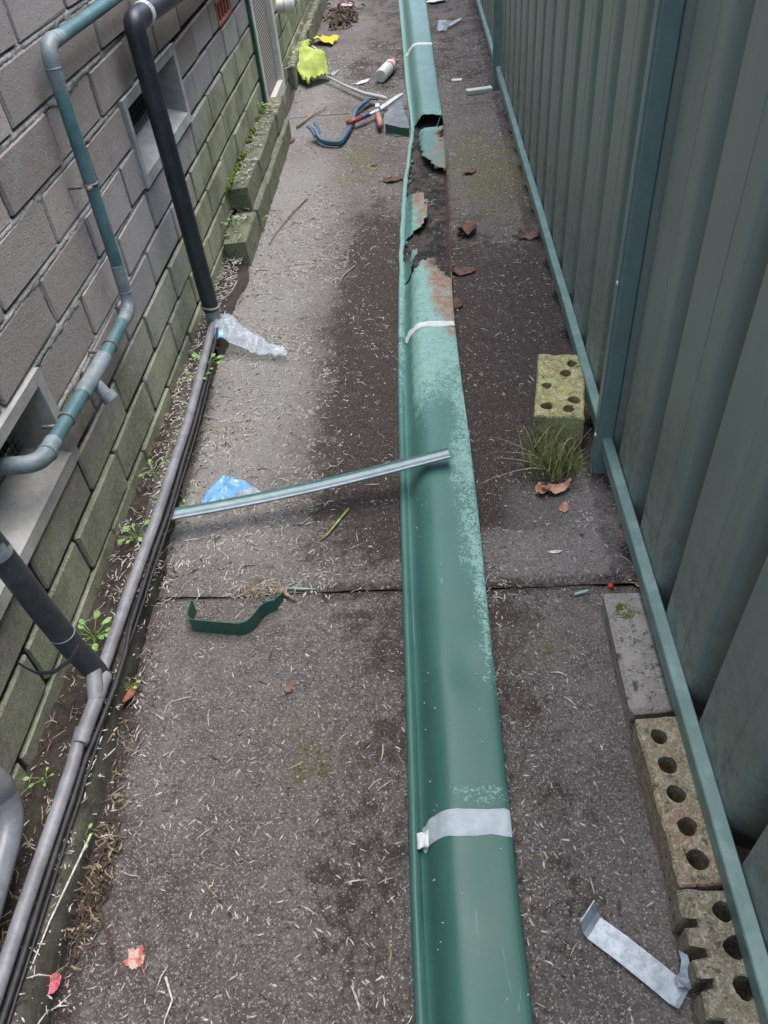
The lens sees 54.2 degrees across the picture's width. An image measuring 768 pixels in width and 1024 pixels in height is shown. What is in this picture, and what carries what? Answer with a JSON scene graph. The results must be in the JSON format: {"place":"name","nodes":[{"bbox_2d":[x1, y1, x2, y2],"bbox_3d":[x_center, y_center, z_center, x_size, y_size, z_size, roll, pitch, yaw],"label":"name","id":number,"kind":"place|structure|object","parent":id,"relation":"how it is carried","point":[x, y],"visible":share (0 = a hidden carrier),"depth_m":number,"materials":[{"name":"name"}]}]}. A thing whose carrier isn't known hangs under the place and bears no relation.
{"place":"outdoors","nodes":[
{"label":"outdoors","id":0,"kind":"place"},
{"bbox_2d":[0,0,749,1006],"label":"soil","id":1,"kind":"structure","parent":0,"point":[52,756],"depth_m":1.31,"materials":[{"name":"brown soil"}]},
{"bbox_2d":[22,767,53,787],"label":"weed","id":2,"kind":"object","parent":1,"relation":"on","point":[27,778],"visible":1,"depth_m":1.09,"materials":[{"name":"green plant"}]},
{"bbox_2d":[78,610,111,650],"bbox_3d":[-0.488,0.211,1.277,0.073,0.038,0.080,-34,50,-25],"label":"weed","id":3,"kind":"object","parent":1,"relation":"on","point":[99,636],"visible":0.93,"depth_m":1.28,"materials":[{"name":"green plant"}]},
{"bbox_2d":[0,321,217,1008],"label":"floor pipe","id":4,"kind":"object","parent":1,"relation":"on","point":[98,682],"visible":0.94,"depth_m":1.14,"materials":[{"name":"grey plastic"}]},
{"bbox_2d":[0,327,218,1023],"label":"cable","id":5,"kind":"object","parent":4,"relation":"on","point":[96,736],"visible":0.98,"depth_m":1.10,"materials":[{"name":"black rubber"}]},
{"bbox_2d":[118,520,149,543],"bbox_3d":[-0.479,0.045,1.448,0.058,0.032,0.067,-2,45,4],"label":"weed","id":6,"kind":"object","parent":1,"relation":"on","point":[136,536],"visible":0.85,"depth_m":1.45,"materials":[{"name":"green plant"}]},
{"bbox_2d":[139,459,163,478],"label":"weed","id":7,"kind":"object","parent":1,"relation":"on","point":[149,461],"visible":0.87,"depth_m":1.57,"materials":[{"name":"green plant"}]},
{"bbox_2d":[192,353,223,371],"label":"weed","id":8,"kind":"object","parent":1,"relation":"on","point":[198,356],"visible":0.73,"depth_m":1.83,"materials":[{"name":"green plant"}]},
{"bbox_2d":[288,0,326,89],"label":"brick edging","id":9,"kind":"object","parent":1,"relation":"on","point":[318,12],"visible":0.59,"depth_m":4.10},
{"bbox_2d":[50,0,700,1023],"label":"path","id":10,"kind":"structure","parent":0,"point":[590,808],"depth_m":1.25,"materials":[{"name":"concrete"}]},
{"bbox_2d":[48,973,61,994],"bbox_3d":[-0.415,0.588,0.931,0.020,0.010,0.032,37,56,8],"label":"fallen petal","id":11,"kind":"object","parent":10,"relation":"on","point":[56,980],"visible":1,"depth_m":0.94,"materials":[{"name":"pink plant"}]},
{"bbox_2d":[83,823,92,847],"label":"weed","id":12,"kind":"object","parent":10,"relation":"on","point":[90,826],"visible":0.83,"depth_m":1.06,"materials":[{"name":"green plant"}]},
{"bbox_2d":[94,874,113,960],"bbox_3d":[-0.374,0.536,0.993,0.010,0.006,0.118,-22,46,-15],"label":"twig","id":13,"kind":"object","parent":10,"relation":"on","point":[103,922],"visible":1,"depth_m":0.98,"materials":[{"name":"wood"}]},
{"bbox_2d":[120,683,136,707],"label":"fallen leaf","id":14,"kind":"object","parent":10,"relation":"on","point":[131,691],"visible":1,"depth_m":1.23,"materials":[{"name":"orange plant"}]},
{"bbox_2d":[124,678,140,690],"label":"weed","id":15,"kind":"object","parent":10,"relation":"on","point":[134,687],"visible":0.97,"depth_m":1.24,"materials":[{"name":"green plant"}]},
{"bbox_2d":[123,944,145,976],"bbox_3d":[-0.317,0.573,0.953,0.030,0.005,0.039,-12,45,-6],"label":"fallen leaf","id":16,"kind":"object","parent":10,"relation":"on","point":[134,959],"visible":1,"depth_m":0.96,"materials":[{"name":"pink plant"}]},
{"bbox_2d":[164,976,172,1023],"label":"dry stalk","id":17,"kind":"object","parent":10,"relation":"on","point":[168,988],"visible":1,"depth_m":0.92,"materials":[{"name":"plant"}]},
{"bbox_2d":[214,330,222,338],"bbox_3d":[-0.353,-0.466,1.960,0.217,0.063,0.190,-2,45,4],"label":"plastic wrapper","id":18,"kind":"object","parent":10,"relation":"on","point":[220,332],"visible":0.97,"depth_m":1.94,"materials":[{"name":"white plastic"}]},
{"bbox_2d":[201,475,254,502],"bbox_3d":[-0.313,-0.041,1.562,0.138,0.021,0.114,-2,45,4],"label":"plastic wrapper","id":19,"kind":"object","parent":10,"relation":"on","point":[223,487],"visible":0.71,"depth_m":1.57,"materials":[{"name":"blue plastic"}]},
{"bbox_2d":[187,591,284,634],"bbox_3d":[-0.260,0.182,1.325,0.169,0.039,0.069,-8,44,-1],"label":"gutter bracket","id":20,"kind":"object","parent":10,"relation":"on","point":[258,615],"visible":1,"depth_m":1.31,"materials":[{"name":"green metal"}]},
{"bbox_2d":[223,97,291,266],"bbox_3d":[-0.447,-1.226,2.680,0.096,0.189,1.162,-2,45,4],"label":"brick edging","id":21,"kind":"object","parent":10,"relation":"on","point":[255,193],"visible":0.87,"depth_m":2.53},
{"bbox_2d":[221,217,239,228],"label":"weed","id":22,"kind":"object","parent":21,"relation":"on","point":[231,226],"visible":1,"depth_m":2.32,"materials":[{"name":"green plant"}]},
{"bbox_2d":[257,102,272,111],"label":"weed","id":23,"kind":"object","parent":21,"relation":"on","point":[263,105],"visible":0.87,"depth_m":2.88,"materials":[{"name":"green plant"}]},
{"bbox_2d":[279,589,295,600],"bbox_3d":[-0.175,0.152,1.358,0.040,0.012,0.010,32,56,33],"label":"wood chip","id":24,"kind":"object","parent":10,"relation":"on","point":[286,594],"visible":0.94,"depth_m":1.35,"materials":[{"name":"beige wood"}]},
{"bbox_2d":[269,197,307,243],"bbox_3d":[-0.325,-0.989,2.531,0.012,0.011,0.362,8,46,15],"label":"dry stalk","id":25,"kind":"object","parent":10,"relation":"on","point":[295,208],"visible":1,"depth_m":2.55,"materials":[{"name":"beige plant"}]},
{"bbox_2d":[284,680,293,695],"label":"fallen leaf","id":26,"kind":"object","parent":10,"relation":"on","point":[288,687],"visible":1,"depth_m":1.23,"materials":[{"name":"brown plant"}]},
{"bbox_2d":[286,587,315,589],"bbox_3d":[-0.151,0.140,1.369,0.055,0.005,0.009,-2,45,4],"label":"green sliver","id":27,"kind":"object","parent":10,"relation":"on","point":[291,588],"visible":1,"depth_m":1.37,"materials":[{"name":"metal"}]},
{"bbox_2d":[171,447,450,519],"bbox_3d":[-0.144,-0.054,1.481,0.561,0.041,0.034,-10,44,-3],"label":"metal strip","id":28,"kind":"object","parent":10,"relation":"on","point":[311,486],"visible":1,"depth_m":1.49,"materials":[{"name":"silver metal"}]},
{"bbox_2d":[295,106,326,127],"bbox_3d":[-0.317,-1.732,3.281,0.013,0.011,0.264,15,49,21],"label":"stick","id":29,"kind":"object","parent":10,"relation":"on","point":[303,121],"visible":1,"depth_m":3.26,"materials":[{"name":"beige wood"}]},
{"bbox_2d":[292,39,330,83],"bbox_3d":[-0.364,-2.273,3.753,0.249,0.110,0.576,-2,45,4],"label":"lime cloth","id":30,"kind":"object","parent":10,"relation":"on","point":[311,64],"visible":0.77,"depth_m":3.65,"materials":[{"name":"yellow fabric"}]},
{"bbox_2d":[312,35,338,44],"bbox_3d":[-0.327,-2.653,4.197,0.154,0.031,0.198,-2,45,4],"label":"yellow scrap","id":31,"kind":"object","parent":10,"relation":"on","point":[330,39],"visible":0.98,"depth_m":4.17,"materials":[{"name":"plastic"}]},
{"bbox_2d":[318,508,349,541],"bbox_3d":[-0.098,0.025,1.478,0.009,0.007,0.101,21,51,26],"label":"grass stalk","id":32,"kind":"object","parent":10,"relation":"on","point":[339,519],"depth_m":1.48,"materials":[{"name":"green plant"}]},
{"bbox_2d":[0,35,672,1023],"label":"grit","id":33,"kind":"object","parent":10,"relation":"on","point":[354,619],"visible":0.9,"depth_m":1.26,"materials":[{"name":"grey gravel"}]},
{"bbox_2d":[306,98,377,146],"bbox_3d":[-0.178,-1.675,3.177,0.173,0.053,0.549,8,46,15],"label":"pry bar","id":34,"kind":"object","parent":10,"relation":"on","point":[315,131],"visible":0.98,"depth_m":3.04,"materials":[{"name":"blue metal"}]},
{"bbox_2d":[320,0,365,31],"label":"leaf pile","id":35,"kind":"object","parent":10,"relation":"on","point":[345,13],"visible":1,"depth_m":4.51,"materials":[{"name":"plant"}]},
{"bbox_2d":[333,2,354,6],"bbox_3d":[-0.257,-3.264,4.828,0.142,0.011,0.084,-2,45,4],"label":"pink scrap","id":36,"kind":"object","parent":10,"relation":"on","point":[346,4],"visible":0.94,"depth_m":4.83,"materials":[{"name":"plastic"}]},
{"bbox_2d":[0,0,688,1023],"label":"dry litter","id":37,"kind":"object","parent":10,"relation":"on","point":[94,888],"visible":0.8,"depth_m":1.39,"materials":[{"name":"plant"}]},
{"bbox_2d":[339,265,355,285],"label":"twig","id":38,"kind":"object","parent":10,"relation":"on","point":[351,268],"visible":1,"depth_m":2.22,"materials":[{"name":"beige wood"}]},
{"bbox_2d":[326,75,387,99],"bbox_3d":[-0.135,-1.948,3.438,0.017,0.038,0.587,-25,47,-18],"label":"metal rod","id":39,"kind":"object","parent":10,"relation":"on","point":[376,96],"visible":1,"depth_m":3.39,"materials":[{"name":"metal"}]},
{"bbox_2d":[352,78,369,84],"bbox_3d":[-0.112,-2.063,3.599,0.087,0.008,0.073,-2,45,4],"label":"paper scrap","id":40,"kind":"object","parent":10,"relation":"on","point":[362,81],"visible":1,"depth_m":3.60,"materials":[{"name":"white paper"}]},
{"bbox_2d":[346,93,403,127],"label":"tin snips","id":41,"kind":"object","parent":10,"relation":"on","point":[377,110],"visible":1,"depth_m":3.15,"materials":[{"name":"metal"}]},
{"bbox_2d":[375,57,398,82],"bbox_3d":[0.021,-2.151,3.630,0.058,0.058,0.264,8,46,15],"label":"white bottle","id":42,"kind":"object","parent":10,"relation":"on","point":[384,71],"visible":1,"depth_m":3.56,"materials":[{"name":"plastic"}]},
{"bbox_2d":[379,176,402,181],"bbox_3d":[0.026,-1.202,2.705,0.092,0.015,0.050,-10,45,-4],"label":"rust flake","id":43,"kind":"object","parent":10,"relation":"on","point":[390,178],"visible":1,"depth_m":2.71,"materials":[{"name":"metal"}]},
{"bbox_2d":[384,100,409,136],"bbox_3d":[0.052,-1.640,3.118,0.110,0.054,0.300,-2,45,4],"label":"metal offcut","id":44,"kind":"object","parent":10,"relation":"on","point":[396,115],"visible":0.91,"depth_m":3.12,"materials":[{"name":"silver metal"}]},
{"bbox_2d":[452,78,461,81],"bbox_3d":[0.339,-2.009,3.489,0.048,0.009,0.029,0,45,7],"label":"paint chip","id":45,"kind":"object","parent":10,"relation":"on","point":[457,80],"visible":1,"depth_m":3.48,"materials":[{"name":"white paint"}]},
{"bbox_2d":[453,296,462,311],"bbox_3d":[0.194,-0.567,2.039,0.042,0.009,0.075,-8,44,-1],"label":"rust flake","id":46,"kind":"object","parent":10,"relation":"on","point":[457,302],"visible":0.78,"depth_m":2.05,"materials":[{"name":"metal"}]},
{"bbox_2d":[446,267,475,275],"bbox_3d":[0.223,-0.698,2.164,0.086,0.016,0.047,-6,44,0],"label":"rust flake","id":47,"kind":"object","parent":10,"relation":"on","point":[460,271],"visible":1,"depth_m":2.17,"materials":[{"name":"metal"}]},
{"bbox_2d":[398,0,533,1023],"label":"rusted gutter","id":48,"kind":"object","parent":10,"relation":"on","point":[472,969],"visible":0.99,"depth_m":1.19,"materials":[{"name":"paint"}]},
{"bbox_2d":[456,219,475,240],"bbox_3d":[0.255,-0.885,2.337,0.064,0.037,0.115,13,48,19],"label":"rust flake","id":49,"kind":"object","parent":10,"relation":"on","point":[468,227],"visible":1,"depth_m":2.36,"materials":[{"name":"metal"}]},
{"bbox_2d":[462,168,475,175],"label":"fallen leaf","id":50,"kind":"object","parent":10,"relation":"on","point":[470,170],"visible":1,"depth_m":2.70,"materials":[{"name":"brown plant"}]},
{"bbox_2d":[465,86,492,95],"bbox_3d":[0.423,-1.875,3.336,0.118,0.020,0.041,-8,44,-1],"label":"batten","id":51,"kind":"object","parent":10,"relation":"on","point":[479,90],"visible":1,"depth_m":3.32,"materials":[{"name":"beige paint"}]},
{"bbox_2d":[512,227,538,239],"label":"fallen leaf","id":52,"kind":"object","parent":10,"relation":"on","point":[522,233],"visible":1,"depth_m":2.29,"materials":[{"name":"brown plant"}]},
{"bbox_2d":[474,416,595,486],"bbox_3d":[0.290,-0.117,1.504,0.302,0.108,0.162,-11,45,-4],"label":"grass tuft","id":53,"kind":"object","parent":10,"relation":"on","point":[551,465],"visible":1,"depth_m":1.52,"materials":[{"name":"green plant"}]},
{"bbox_2d":[535,482,549,498],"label":"fallen leaf","id":54,"kind":"object","parent":10,"relation":"on","point":[539,488],"visible":1,"depth_m":1.49,"materials":[{"name":"brown plant"}]},
{"bbox_2d":[534,478,571,493],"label":"fallen leaf","id":55,"kind":"object","parent":10,"relation":"on","point":[556,488],"visible":0.99,"depth_m":1.49,"materials":[{"name":"brown plant"}]},
{"bbox_2d":[546,550,561,553],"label":"fallen leaf","id":56,"kind":"object","parent":10,"relation":"on","point":[555,551],"visible":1,"depth_m":1.38,"materials":[{"name":"plant"}]},
{"bbox_2d":[531,354,584,448],"bbox_3d":[0.383,-0.241,1.642,0.104,0.100,0.231,4,45,11],"label":"perforated brick","id":57,"kind":"object","parent":10,"relation":"on","point":[560,389],"visible":0.97,"depth_m":1.58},
{"bbox_2d":[559,501,568,514],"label":"fallen leaf","id":58,"kind":"object","parent":10,"relation":"on","point":[563,505],"visible":1,"depth_m":1.46,"materials":[{"name":"brown plant"}]},
{"bbox_2d":[573,590,587,595],"bbox_3d":[0.343,0.141,1.308,0.025,0.005,0.006,-14,45,-7],"label":"green offcut","id":59,"kind":"object","parent":10,"relation":"on","point":[580,592],"visible":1,"depth_m":1.31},
{"bbox_2d":[580,900,691,1008],"bbox_3d":[0.305,0.523,0.899,0.135,0.041,0.047,29,55,31],"label":"gutter bracket","id":60,"kind":"object","parent":10,"relation":"on","point":[661,980],"visible":0.97,"depth_m":0.90,"materials":[{"name":"silver metal"}]},
{"bbox_2d":[602,593,674,727],"bbox_3d":[0.399,0.232,1.192,0.067,0.060,0.228,-2,45,4],"label":"paver","id":61,"kind":"object","parent":10,"relation":"on","point":[642,684],"visible":0.98,"depth_m":1.16,"materials":[{"name":"grey concrete"}]},
{"bbox_2d":[629,717,723,902],"bbox_3d":[0.396,0.396,1.010,0.075,0.077,0.228,-4,44,3],"label":"perforated brick","id":62,"kind":"object","parent":10,"relation":"on","point":[679,832],"visible":0.82,"depth_m":0.98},
{"bbox_2d":[668,889,760,1023],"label":"perforated brick","id":63,"kind":"object","parent":10,"relation":"on","point":[701,924],"visible":0.81,"depth_m":0.86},
{"label":"ground","id":64,"kind":"structure","parent":0,"visible":0},
{"bbox_2d":[0,0,314,1023],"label":"brick wall","id":65,"kind":"structure","parent":64,"relation":"on","point":[222,68],"depth_m":1.38,"materials":[{"name":"brick"}]},
{"bbox_2d":[0,766,23,918],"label":"waste pipe","id":66,"kind":"object","parent":65,"relation":"attached to","point":[11,818],"visible":1,"depth_m":0.97,"materials":[{"name":"grey plastic"}]},
{"bbox_2d":[0,531,113,683],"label":"lagged pipe","id":67,"kind":"object","parent":65,"relation":"attached to","point":[43,611],"visible":0.98,"depth_m":1.06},
{"bbox_2d":[30,834,91,969],"bbox_3d":[-0.425,0.525,0.951,0.005,0.009,0.233,4,45,11],"label":"dry stalk","id":68,"kind":"object","parent":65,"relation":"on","point":[79,858],"visible":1,"depth_m":0.98,"materials":[{"name":"plant"}]},
{"bbox_2d":[0,0,134,475],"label":"waste pipe","id":69,"kind":"object","parent":65,"relation":"attached to","point":[44,454],"visible":1,"depth_m":1.30,"materials":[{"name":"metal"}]},
{"bbox_2d":[123,0,237,329],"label":"lagged pipe","id":70,"kind":"object","parent":65,"relation":"attached to","point":[140,16],"visible":0.98,"depth_m":1.68,"materials":[{"name":"metal"}]},
{"bbox_2d":[245,0,285,102],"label":"access door","id":71,"kind":"structure","parent":65,"relation":"in","point":[260,13],"depth_m":3.09,"materials":[{"name":"beige paint"}]},
{"bbox_2d":[276,0,295,14],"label":"stub pipe","id":72,"kind":"object","parent":65,"relation":"attached to","point":[286,7],"visible":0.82,"depth_m":3.35,"materials":[{"name":"beige paint"}]},
{"bbox_2d":[475,0,767,1023],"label":"metal fence","id":73,"kind":"object","parent":64,"relation":"on","point":[639,128],"visible":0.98,"depth_m":1.03,"materials":[{"name":"metal"}]}
]}

